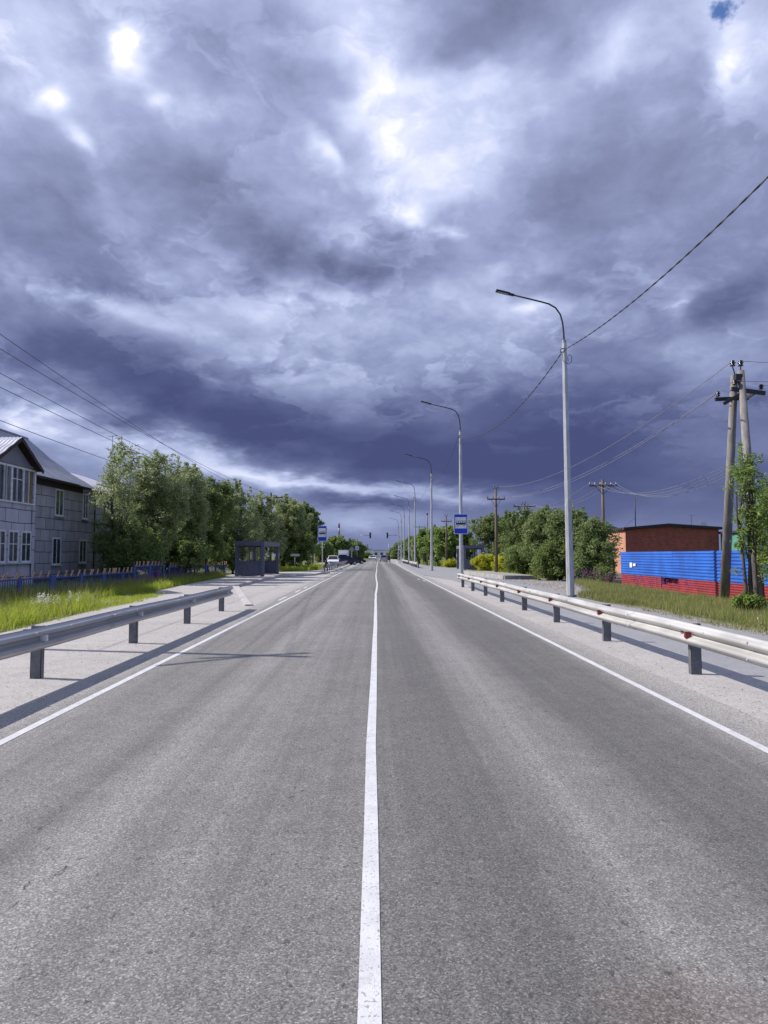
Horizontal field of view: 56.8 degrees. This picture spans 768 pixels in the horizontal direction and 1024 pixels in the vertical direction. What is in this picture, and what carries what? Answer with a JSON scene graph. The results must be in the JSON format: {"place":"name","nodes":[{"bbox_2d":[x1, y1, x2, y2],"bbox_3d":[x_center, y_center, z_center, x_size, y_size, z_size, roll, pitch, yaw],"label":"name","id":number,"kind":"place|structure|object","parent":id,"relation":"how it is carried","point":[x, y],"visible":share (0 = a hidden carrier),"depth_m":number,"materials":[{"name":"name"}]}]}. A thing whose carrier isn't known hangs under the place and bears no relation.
{"place":"outdoors","nodes":[
{"label":"outdoors","id":0,"kind":"place"},
{"bbox_2d":[0,555,766,632],"bbox_3d":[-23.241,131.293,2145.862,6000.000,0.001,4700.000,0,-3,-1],"label":"ground","id":1,"kind":"structure","parent":0,"point":[366,559],"depth_m":49.03,"materials":[{"name":"grey gravel"}]},
{"bbox_2d":[0,571,53,593],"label":"picket fence","id":2,"kind":"object","parent":1,"relation":"on","point":[19,579],"visible":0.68,"depth_m":26.91,"materials":[{"name":"blue paint"}]},
{"bbox_2d":[0,428,138,590],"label":"apartment house","id":3,"kind":"structure","parent":1,"relation":"on","point":[47,515],"depth_m":40.03,"materials":[{"name":"grey brick"}]},
{"bbox_2d":[0,529,8,564],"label":"window","id":4,"kind":"structure","parent":3,"relation":"in","point":[2,532],"depth_m":33.34,"materials":[{"name":"white glass"}]},
{"bbox_2d":[7,530,20,563],"bbox_3d":[-17.872,1.697,34.300,0.220,1.637,1.127,0,-3,-1],"label":"window","id":5,"kind":"structure","parent":3,"relation":"in","point":[13,535],"depth_m":34.30,"materials":[{"name":"white glass"}]},
{"bbox_2d":[20,531,33,563],"bbox_3d":[-17.886,1.772,35.550,0.220,1.637,1.198,0,-3,-1],"label":"window","id":6,"kind":"structure","parent":3,"relation":"in","point":[25,546],"depth_m":35.53,"materials":[{"name":"white glass"}]},
{"bbox_2d":[51,537,62,565],"bbox_3d":[-19.101,2.321,41.509,0.220,1.670,1.298,0,-3,-1],"label":"window","id":7,"kind":"structure","parent":3,"relation":"in","point":[56,542],"depth_m":41.47,"materials":[{"name":"white glass"}]},
{"bbox_2d":[54,488,65,517],"bbox_3d":[-19.103,-0.520,41.885,0.220,1.655,1.268,0,-3,-1],"label":"window","id":8,"kind":"structure","parent":3,"relation":"in","point":[59,493],"depth_m":41.86,"materials":[{"name":"white glass"}]},
{"bbox_2d":[78,539,88,563],"bbox_3d":[-19.141,2.537,45.222,0.220,1.553,1.294,0,-3,-1],"label":"window","id":9,"kind":"structure","parent":3,"relation":"in","point":[82,543],"depth_m":45.20,"materials":[{"name":"white glass"}]},
{"bbox_2d":[82,493,90,520],"bbox_3d":[-19.143,-0.320,45.639,0.220,1.729,1.008,0,-3,-1],"label":"window","id":10,"kind":"structure","parent":3,"relation":"in","point":[85,496],"depth_m":45.61,"materials":[{"name":"white glass"}]},
{"bbox_2d":[54,567,133,589],"bbox_3d":[-13.658,3.254,34.090,0.100,1.072,9.660,0,-3,0],"label":"picket fence","id":11,"kind":"object","parent":1,"relation":"on","point":[80,576],"visible":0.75,"depth_m":33.31,"materials":[{"name":"blue paint"}]},
{"bbox_2d":[0,571,199,594],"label":"grass behind fence","id":12,"kind":"structure","parent":1,"relation":"on","point":[42,585],"depth_m":37.13,"materials":[{"name":"green plant"}]},
{"bbox_2d":[0,569,226,630],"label":"grass verge","id":13,"kind":"object","parent":1,"relation":"on","point":[16,619],"depth_m":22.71,"materials":[{"name":"green plant"}]},
{"bbox_2d":[31,591,80,604],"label":"white umbels","id":14,"kind":"object","parent":13,"relation":"on","point":[70,595],"visible":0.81,"depth_m":21.60,"materials":[{"name":"white plant"}]},
{"bbox_2d":[87,436,144,581],"bbox_3d":[-15.804,-0.110,42.235,3.301,9.001,2.603,0,-3,-1],"label":"willow tree","id":15,"kind":"object","parent":1,"relation":"on","point":[111,486],"visible":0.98,"depth_m":42.31,"materials":[{"name":"green plant"}]},
{"bbox_2d":[90,506,169,577],"bbox_3d":[-15.541,2.016,43.084,4.643,4.857,3.881,0,-3,-1],"label":"bush","id":16,"kind":"object","parent":1,"relation":"on","point":[129,550],"visible":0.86,"depth_m":42.46,"materials":[{"name":"green plant"}]},
{"bbox_2d":[133,561,164,579],"bbox_3d":[-13.710,3.558,41.615,0.100,1.372,5.520,0,-3,0],"label":"picket fence","id":17,"kind":"object","parent":1,"relation":"on","point":[144,569],"visible":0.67,"depth_m":40.81,"materials":[{"name":"blue paint"}]},
{"bbox_2d":[107,449,195,576],"bbox_3d":[-15.300,0.251,46.006,6.040,8.763,3.799,0,-3,-1],"label":"willow tree","id":18,"kind":"object","parent":1,"relation":"on","point":[158,503],"visible":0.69,"depth_m":45.74,"materials":[{"name":"green plant"}]},
{"bbox_2d":[0,563,352,715],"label":"walkway","id":19,"kind":"structure","parent":1,"relation":"on","point":[58,660],"depth_m":14.78,"materials":[{"name":"concrete"}]},
{"bbox_2d":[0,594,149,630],"bbox_3d":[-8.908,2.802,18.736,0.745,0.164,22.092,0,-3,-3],"label":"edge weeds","id":20,"kind":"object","parent":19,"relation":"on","point":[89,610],"visible":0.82,"depth_m":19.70,"materials":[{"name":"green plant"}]},
{"bbox_2d":[0,584,232,678],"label":"guardrail","id":21,"kind":"object","parent":19,"relation":"on","point":[35,641],"visible":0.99,"depth_m":11.32,"materials":[{"name":"metal"}]},
{"bbox_2d":[234,586,251,605],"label":"flush kerb","id":22,"kind":"structure","parent":19,"relation":"on","point":[244,598],"depth_m":28.25,"materials":[{"name":"concrete"}]},
{"bbox_2d":[235,541,279,575],"bbox_3d":[-10.814,4.003,61.133,2.430,2.848,7.280,0,-3,1],"label":"bus shelter","id":23,"kind":"object","parent":19,"relation":"on","point":[254,567],"visible":1,"depth_m":57.60,"materials":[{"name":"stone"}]},
{"bbox_2d":[235,571,329,586],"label":"kerb","id":24,"kind":"structure","parent":19,"relation":"on","point":[253,581],"depth_m":52.34,"materials":[{"name":"concrete"}]},
{"bbox_2d":[318,526,326,571],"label":"bus stop sign","id":25,"kind":"object","parent":19,"relation":"on","point":[322,533],"visible":0.98,"depth_m":70.37,"materials":[{"name":"metal"}]},
{"bbox_2d":[324,561,347,571],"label":"guardrail","id":26,"kind":"object","parent":19,"relation":"on","point":[333,565],"visible":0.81,"depth_m":87.94,"materials":[{"name":"metal"}]},
{"bbox_2d":[338,556,358,564],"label":"parked car","id":27,"kind":"object","parent":19,"relation":"on","point":[350,560],"visible":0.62,"depth_m":123.08,"materials":[{"name":"black paint"}]},
{"bbox_2d":[168,562,193,576],"bbox_3d":[-13.756,4.042,48.469,0.100,1.232,6.460,0,-3,0],"label":"picket fence","id":28,"kind":"object","parent":1,"relation":"on","point":[181,571],"visible":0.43,"depth_m":47.52,"materials":[{"name":"blue paint"}]},
{"bbox_2d":[152,518,212,575],"bbox_3d":[-14.876,2.596,49.256,6.016,4.502,6.277,0,-3,-1],"label":"bush","id":29,"kind":"object","parent":1,"relation":"on","point":[182,548],"visible":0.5,"depth_m":48.77,"materials":[{"name":"green plant"}]},
{"bbox_2d":[154,461,212,573],"bbox_3d":[-14.396,0.592,50.778,4.393,8.648,4.301,-2,-4,31],"label":"willow tree","id":30,"kind":"object","parent":1,"relation":"on","point":[200,506],"visible":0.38,"depth_m":50.46,"materials":[{"name":"green plant"}]},
{"bbox_2d":[194,561,226,574],"bbox_3d":[-13.558,4.511,55.925,0.100,1.192,8.614,0,-3,3],"label":"picket fence","id":31,"kind":"object","parent":1,"relation":"on","point":[213,565],"visible":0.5,"depth_m":56.22,"materials":[{"name":"blue paint"}]},
{"bbox_2d":[191,476,239,572],"bbox_3d":[-14.042,1.169,55.993,5.204,8.114,4.600,0,-3,-1],"label":"willow tree","id":32,"kind":"object","parent":1,"relation":"on","point":[214,524],"visible":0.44,"depth_m":55.67,"materials":[{"name":"green plant"}]},
{"bbox_2d":[208,530,247,571],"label":"willow tree","id":33,"kind":"object","parent":1,"relation":"on","point":[231,548],"visible":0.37,"depth_m":64.44,"materials":[{"name":"green plant"}]},
{"bbox_2d":[217,478,265,573],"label":"willow tree","id":34,"kind":"object","parent":1,"relation":"on","point":[246,522],"visible":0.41,"depth_m":66.22,"materials":[{"name":"green plant"}]},
{"bbox_2d":[240,490,287,564],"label":"willow tree","id":35,"kind":"object","parent":1,"relation":"on","point":[270,528],"visible":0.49,"depth_m":75.58,"materials":[{"name":"green plant"}]},
{"bbox_2d":[267,493,281,559],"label":"utility pole","id":36,"kind":"object","parent":1,"relation":"on","point":[270,556],"visible":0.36,"depth_m":81.96,"materials":[{"name":"brown wood"}]},
{"bbox_2d":[0,334,251,492],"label":"overhead wire","id":37,"kind":"object","parent":36,"relation":"attached to","point":[98,401],"visible":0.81,"depth_m":29.98,"materials":[{"name":"black metal"}]},
{"bbox_2d":[0,420,254,501],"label":"overhead wire","id":38,"kind":"object","parent":36,"relation":"attached to","point":[100,457],"visible":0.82,"depth_m":29.78,"materials":[{"name":"black metal"}]},
{"bbox_2d":[0,387,263,498],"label":"overhead wire","id":39,"kind":"object","parent":36,"relation":"attached to","point":[100,435],"visible":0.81,"depth_m":29.96,"materials":[{"name":"black metal"}]},
{"bbox_2d":[267,493,313,566],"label":"willow tree","id":40,"kind":"object","parent":1,"relation":"on","point":[290,516],"visible":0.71,"depth_m":82.57,"materials":[{"name":"green plant"}]},
{"bbox_2d":[274,534,319,566],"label":"willow tree","id":41,"kind":"object","parent":1,"relation":"on","point":[301,546],"visible":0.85,"depth_m":82.58,"materials":[{"name":"green plant"}]},
{"bbox_2d":[279,563,325,571],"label":"grass","id":42,"kind":"structure","parent":1,"relation":"on","point":[314,566],"depth_m":79.08,"materials":[{"name":"green plant"}]},
{"bbox_2d":[298,501,324,565],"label":"willow tree","id":43,"kind":"object","parent":1,"relation":"on","point":[315,524],"visible":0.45,"depth_m":94.29,"materials":[{"name":"green plant"}]},
{"bbox_2d":[314,540,334,561],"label":"round tree","id":44,"kind":"object","parent":1,"relation":"on","point":[328,548],"visible":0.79,"depth_m":165.75,"materials":[{"name":"green plant"}]},
{"bbox_2d":[327,534,355,555],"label":"round tree","id":45,"kind":"object","parent":1,"relation":"on","point":[340,543],"visible":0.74,"depth_m":188.29,"materials":[{"name":"green plant"}]},
{"bbox_2d":[347,538,367,557],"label":"round tree","id":46,"kind":"object","parent":1,"relation":"on","point":[362,549],"visible":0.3,"depth_m":209.24,"materials":[{"name":"green plant"}]},
{"bbox_2d":[402,536,417,560],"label":"round tree","id":47,"kind":"object","parent":1,"relation":"on","point":[406,553],"visible":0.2,"depth_m":199.03,"materials":[{"name":"green plant"}]},
{"bbox_2d":[416,527,429,564],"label":"birch tree","id":48,"kind":"object","parent":1,"relation":"on","point":[420,536],"visible":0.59,"depth_m":127.19,"materials":[{"name":"green plant"}]},
{"bbox_2d":[421,524,445,565],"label":"birch tree","id":49,"kind":"object","parent":1,"relation":"on","point":[426,540],"visible":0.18,"depth_m":111.49,"materials":[{"name":"green plant"}]},
{"bbox_2d":[433,525,458,559],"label":"birch tree","id":50,"kind":"object","parent":1,"relation":"on","point":[439,540],"visible":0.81,"depth_m":103.47,"materials":[{"name":"green plant"}]},
{"bbox_2d":[443,559,456,567],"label":"flowering bush","id":51,"kind":"object","parent":1,"relation":"on","point":[448,563],"visible":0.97,"depth_m":97.46,"materials":[{"name":"yellow plant"}]},
{"bbox_2d":[463,527,477,558],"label":"birch tree","id":52,"kind":"object","parent":1,"relation":"on","point":[466,541],"visible":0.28,"depth_m":105.19,"materials":[{"name":"green plant"}]},
{"bbox_2d":[470,552,494,570],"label":"flowering bush","id":53,"kind":"object","parent":1,"relation":"on","point":[482,562],"visible":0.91,"depth_m":69.42,"materials":[{"name":"yellow plant"}]},
{"bbox_2d":[468,512,501,554],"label":"willow tree","id":54,"kind":"object","parent":1,"relation":"on","point":[484,533],"visible":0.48,"depth_m":93.44,"materials":[{"name":"green plant"}]},
{"bbox_2d":[490,555,518,571],"bbox_3d":[10.912,4.749,63.853,2.166,1.931,3.183,2,-4,-33],"label":"flowering bush","id":55,"kind":"object","parent":1,"relation":"on","point":[501,559],"visible":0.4,"depth_m":63.67,"materials":[{"name":"yellow plant"}]},
{"bbox_2d":[490,509,519,555],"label":"willow tree","id":56,"kind":"object","parent":1,"relation":"on","point":[502,526],"visible":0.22,"depth_m":71.81,"materials":[{"name":"green plant"}]},
{"bbox_2d":[500,541,531,573],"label":"willow tree","id":57,"kind":"object","parent":1,"relation":"on","point":[515,560],"visible":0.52,"depth_m":57.50,"materials":[{"name":"green plant"}]},
{"bbox_2d":[499,507,535,571],"bbox_3d":[12.166,2.529,61.063,5.082,6.030,4.210,0,-3,-1],"label":"willow tree","id":58,"kind":"object","parent":1,"relation":"on","point":[515,536],"visible":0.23,"depth_m":60.74,"materials":[{"name":"green plant"}]},
{"bbox_2d":[519,504,561,577],"bbox_3d":[12.378,2.259,54.208,3.777,5.747,4.135,-1,-4,22],"label":"willow tree","id":59,"kind":"object","parent":1,"relation":"on","point":[532,530],"visible":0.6,"depth_m":53.44,"materials":[{"name":"green plant"}]},
{"bbox_2d":[516,578,583,594],"bbox_3d":[10.166,4.394,43.820,2.771,0.001,26.077,0,-3,4],"label":"rubble patch","id":60,"kind":"object","parent":1,"relation":"on","point":[544,582],"visible":0.6,"depth_m":41.95,"materials":[{"name":"grey gravel"}]},
{"bbox_2d":[528,538,579,580],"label":"willow tree","id":61,"kind":"object","parent":1,"relation":"on","point":[548,560],"visible":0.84,"depth_m":48.27,"materials":[{"name":"green plant"}]},
{"bbox_2d":[542,505,588,578],"bbox_3d":[13.122,2.186,49.252,3.895,5.289,3.424,3,-4,-39],"label":"willow tree","id":62,"kind":"object","parent":1,"relation":"on","point":[556,527],"visible":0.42,"depth_m":48.78,"materials":[{"name":"green plant"}]},
{"bbox_2d":[397,560,767,681],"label":"walkway","id":63,"kind":"structure","parent":1,"relation":"on","point":[723,661],"depth_m":17.30,"materials":[{"name":"concrete"}]},
{"bbox_2d":[394,495,409,563],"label":"street lamp","id":64,"kind":"object","parent":63,"relation":"on","point":[408,532],"visible":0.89,"depth_m":133.98,"materials":[{"name":"metal"}]},
{"bbox_2d":[396,480,416,566],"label":"street lamp","id":65,"kind":"object","parent":63,"relation":"on","point":[414,497],"visible":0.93,"depth_m":107.04,"materials":[{"name":"metal"}]},
{"bbox_2d":[406,454,433,570],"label":"street lamp","id":66,"kind":"object","parent":63,"relation":"on","point":[431,537],"visible":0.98,"depth_m":79.04,"materials":[{"name":"metal"}]},
{"bbox_2d":[421,401,463,572],"bbox_3d":[4.281,-1.601,51.731,3.157,13.091,0.520,0,-3,-1],"label":"street lamp","id":67,"kind":"object","parent":63,"relation":"on","point":[460,511],"visible":0.95,"depth_m":51.66,"materials":[{"name":"metal"}]},
{"bbox_2d":[454,514,467,533],"bbox_3d":[5.550,0.868,51.357,1.010,1.458,0.094,0,-3,-1],"label":"bus stop sign","id":68,"kind":"object","parent":67,"relation":"attached to","point":[460,523],"visible":1,"depth_m":51.32,"materials":[{"name":"blue metal"}]},
{"bbox_2d":[456,545,483,569],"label":"bus shelter","id":69,"kind":"object","parent":63,"relation":"on","point":[467,565],"visible":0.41,"depth_m":82.00,"materials":[{"name":"metal"}]},
{"bbox_2d":[487,486,504,571],"bbox_3d":[9.644,1.597,61.101,1.610,7.735,0.323,0,-3,-1],"label":"utility pole","id":70,"kind":"object","parent":63,"relation":"on","point":[496,543],"visible":1,"depth_m":61.04,"materials":[{"name":"brown wood"}]},
{"bbox_2d":[463,571,535,578],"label":"concrete platform","id":71,"kind":"structure","parent":63,"relation":"on","point":[497,575],"depth_m":53.55,"materials":[{"name":"grey concrete"}]},
{"bbox_2d":[495,289,576,596],"bbox_3d":[6.388,-2.909,29.852,3.157,13.091,0.520,0,-3,-3],"label":"street lamp","id":72,"kind":"object","parent":63,"relation":"on","point":[570,592],"visible":0.98,"depth_m":29.75,"materials":[{"name":"metal"}]},
{"bbox_2d":[459,353,561,437],"bbox_3d":[6.551,-5.579,41.034,0.047,1.286,21.987,0,-3,-6],"label":"lighting cable","id":73,"kind":"object","parent":72,"relation":"attached to","point":[523,402],"visible":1,"depth_m":35.41,"materials":[{"name":"metal"}]},
{"bbox_2d":[564,176,767,349],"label":"lighting cable","id":74,"kind":"object","parent":72,"relation":"attached to","point":[720,223],"visible":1,"depth_m":18.34,"materials":[{"name":"metal"}]},
{"bbox_2d":[573,515,622,581],"bbox_3d":[13.738,2.384,46.034,3.407,4.508,3.430,-2,-4,27],"label":"willow tree","id":75,"kind":"object","parent":1,"relation":"on","point":[593,544],"visible":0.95,"depth_m":45.58,"materials":[{"name":"green plant"}]},
{"bbox_2d":[589,479,616,522],"bbox_3d":[16.738,1.279,54.184,2.174,7.537,0.323,0,-3,-1],"label":"utility pole","id":76,"kind":"object","parent":1,"relation":"on","point":[602,498],"visible":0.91,"depth_m":54.26,"materials":[{"name":"grey wood"}]},
{"bbox_2d":[592,563,618,582],"bbox_3d":[13.951,3.978,44.474,1.758,1.689,1.941,0,-3,-1],"label":"flowering bush","id":77,"kind":"object","parent":1,"relation":"on","point":[605,568],"visible":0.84,"depth_m":44.08,"materials":[{"name":"green plant"}]},
{"bbox_2d":[591,573,696,588],"bbox_3d":[12.669,3.386,35.349,1.024,0.556,12.434,0,-3,-1],"label":"fireweed","id":78,"kind":"object","parent":1,"relation":"on","point":[647,580],"visible":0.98,"depth_m":34.58,"materials":[{"name":"plant"}]},
{"bbox_2d":[608,523,722,572],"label":"brick building","id":79,"kind":"structure","parent":1,"relation":"on","point":[665,537],"depth_m":66.26,"materials":[{"name":"brown brick"}]},
{"bbox_2d":[574,575,767,629],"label":"dry grass","id":80,"kind":"structure","parent":1,"relation":"on","point":[672,605],"depth_m":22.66,"materials":[{"name":"green plant"}]},
{"bbox_2d":[608,603,767,635],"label":"gravel verge","id":81,"kind":"structure","parent":1,"relation":"on","point":[694,619],"depth_m":19.24,"materials":[{"name":"grey gravel"}]},
{"bbox_2d":[577,595,767,634],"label":"edge weeds","id":82,"kind":"object","parent":81,"relation":"on","point":[677,613],"visible":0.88,"depth_m":18.30,"materials":[{"name":"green plant"}]},
{"bbox_2d":[620,550,767,600],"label":"metal fence","id":83,"kind":"object","parent":1,"relation":"on","point":[694,567],"visible":0.77,"depth_m":31.60,"materials":[{"name":"blue metal"}]},
{"bbox_2d":[718,531,746,550],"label":"shed","id":84,"kind":"structure","parent":1,"relation":"on","point":[735,534],"depth_m":63.74,"materials":[{"name":"teal paint"}]},
{"bbox_2d":[714,360,765,599],"bbox_3d":[12.078,-0.929,23.920,1.493,8.493,5.036,0,-3,5],"label":"frame pole","id":85,"kind":"object","parent":1,"relation":"on","point":[739,386],"visible":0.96,"depth_m":24.50,"materials":[{"name":"weathered grey wood"},{"name":"dark metal"},{"name":"dark glass"}]},
{"bbox_2d":[513,394,714,496],"bbox_3d":[10.299,-2.272,42.810,0.023,1.464,37.088,0,-3,-4],"label":"overhead wire","id":86,"kind":"object","parent":85,"relation":"attached to","point":[630,448],"visible":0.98,"depth_m":31.03,"materials":[{"name":"metal"}]},
{"bbox_2d":[506,363,729,486],"bbox_3d":[10.867,-3.252,42.745,0.023,1.557,37.333,0,-3,-3],"label":"overhead wire","id":87,"kind":"object","parent":85,"relation":"attached to","point":[639,427],"visible":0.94,"depth_m":30.98,"materials":[{"name":"metal"}]},
{"bbox_2d":[518,382,731,496],"bbox_3d":[11.018,-2.478,42.550,0.023,1.618,37.614,0,-3,-2],"label":"overhead wire","id":88,"kind":"object","parent":85,"relation":"attached to","point":[644,442],"visible":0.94,"depth_m":30.41,"materials":[{"name":"metal"}]},
{"bbox_2d":[720,440,767,612],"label":"willow sapling","id":89,"kind":"object","parent":1,"relation":"on","point":[745,470],"visible":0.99,"depth_m":20.70,"materials":[{"name":"green plant"}]},
{"bbox_2d":[730,590,767,610],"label":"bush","id":90,"kind":"object","parent":1,"relation":"on","point":[750,599],"visible":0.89,"depth_m":20.34,"materials":[{"name":"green plant"}]},
{"bbox_2d":[745,473,767,605],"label":"willow sapling","id":91,"kind":"object","parent":1,"relation":"on","point":[762,559],"visible":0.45,"depth_m":21.39,"materials":[{"name":"green plant"}]},
{"label":"dirt patch","id":92,"kind":"structure","parent":1,"relation":"on","visible":0},
{"bbox_2d":[88,591,165,610],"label":"short grass","id":93,"kind":"structure","parent":92,"relation":"on","point":[130,596],"depth_m":27.56,"materials":[{"name":"green plant"}]},
{"bbox_2d":[0,557,767,1023],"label":"road","id":94,"kind":"structure","parent":0,"point":[548,821],"depth_m":4.47,"materials":[{"name":"grey asphalt"}]},
{"bbox_2d":[0,563,359,744],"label":"edge line","id":95,"kind":"object","parent":94,"relation":"on","point":[34,725],"visible":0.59,"depth_m":9.26,"materials":[{"name":"paint"}]},
{"bbox_2d":[357,560,381,1023],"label":"line","id":96,"kind":"object","parent":94,"relation":"on","point":[369,1000],"visible":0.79,"depth_m":3.69,"materials":[{"name":"paint"}]},
{"bbox_2d":[0,577,767,1017],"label":"loose stones","id":97,"kind":"object","parent":94,"relation":"on","point":[506,615],"visible":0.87,"depth_m":18.17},
{"bbox_2d":[396,561,767,752],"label":"edge line","id":98,"kind":"object","parent":94,"relation":"on","point":[729,731],"visible":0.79,"depth_m":8.86,"materials":[{"name":"paint"}]},
{"bbox_2d":[0,0,767,554],"label":"sky","id":99,"kind":"structure","parent":0,"point":[260,235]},
{"bbox_2d":[417,560,590,577],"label":"grass","id":100,"kind":"structure","parent":0,"point":[516,572],"depth_m":62.56,"materials":[{"name":"green plant"}]},
{"bbox_2d":[427,576,767,721],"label":"shoulder","id":101,"kind":"object","parent":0,"point":[674,666],"visible":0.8,"depth_m":11.70,"materials":[{"name":"gravel"}]},
{"bbox_2d":[457,572,767,674],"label":"guardrail","id":102,"kind":"object","parent":101,"relation":"on","point":[696,637],"visible":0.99,"depth_m":11.27,"materials":[{"name":"metal"}]},
{"bbox_2d":[577,583,677,605],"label":"green grass","id":103,"kind":"structure","parent":0,"point":[604,597],"depth_m":27.43,"materials":[{"name":"green plant"}]},
{"bbox_3d":[-12.335,-2.310,13.936,1.862,9.750,1.978,0,-3,-1],"label":"utility pole","id":104,"kind":"object","parent":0,"visible":0},
{"bbox_2d":[0,373,256,496],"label":"overhead wire","id":105,"kind":"object","parent":104,"relation":"attached to","point":[97,425],"visible":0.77,"depth_m":30.13,"materials":[{"name":"black metal"}]},
{"bbox_2d":[1,349,277,496],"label":"overhead wire","id":106,"kind":"object","parent":104,"relation":"attached to","point":[114,416],"visible":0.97,"depth_m":31.24,"materials":[{"name":"black metal"}]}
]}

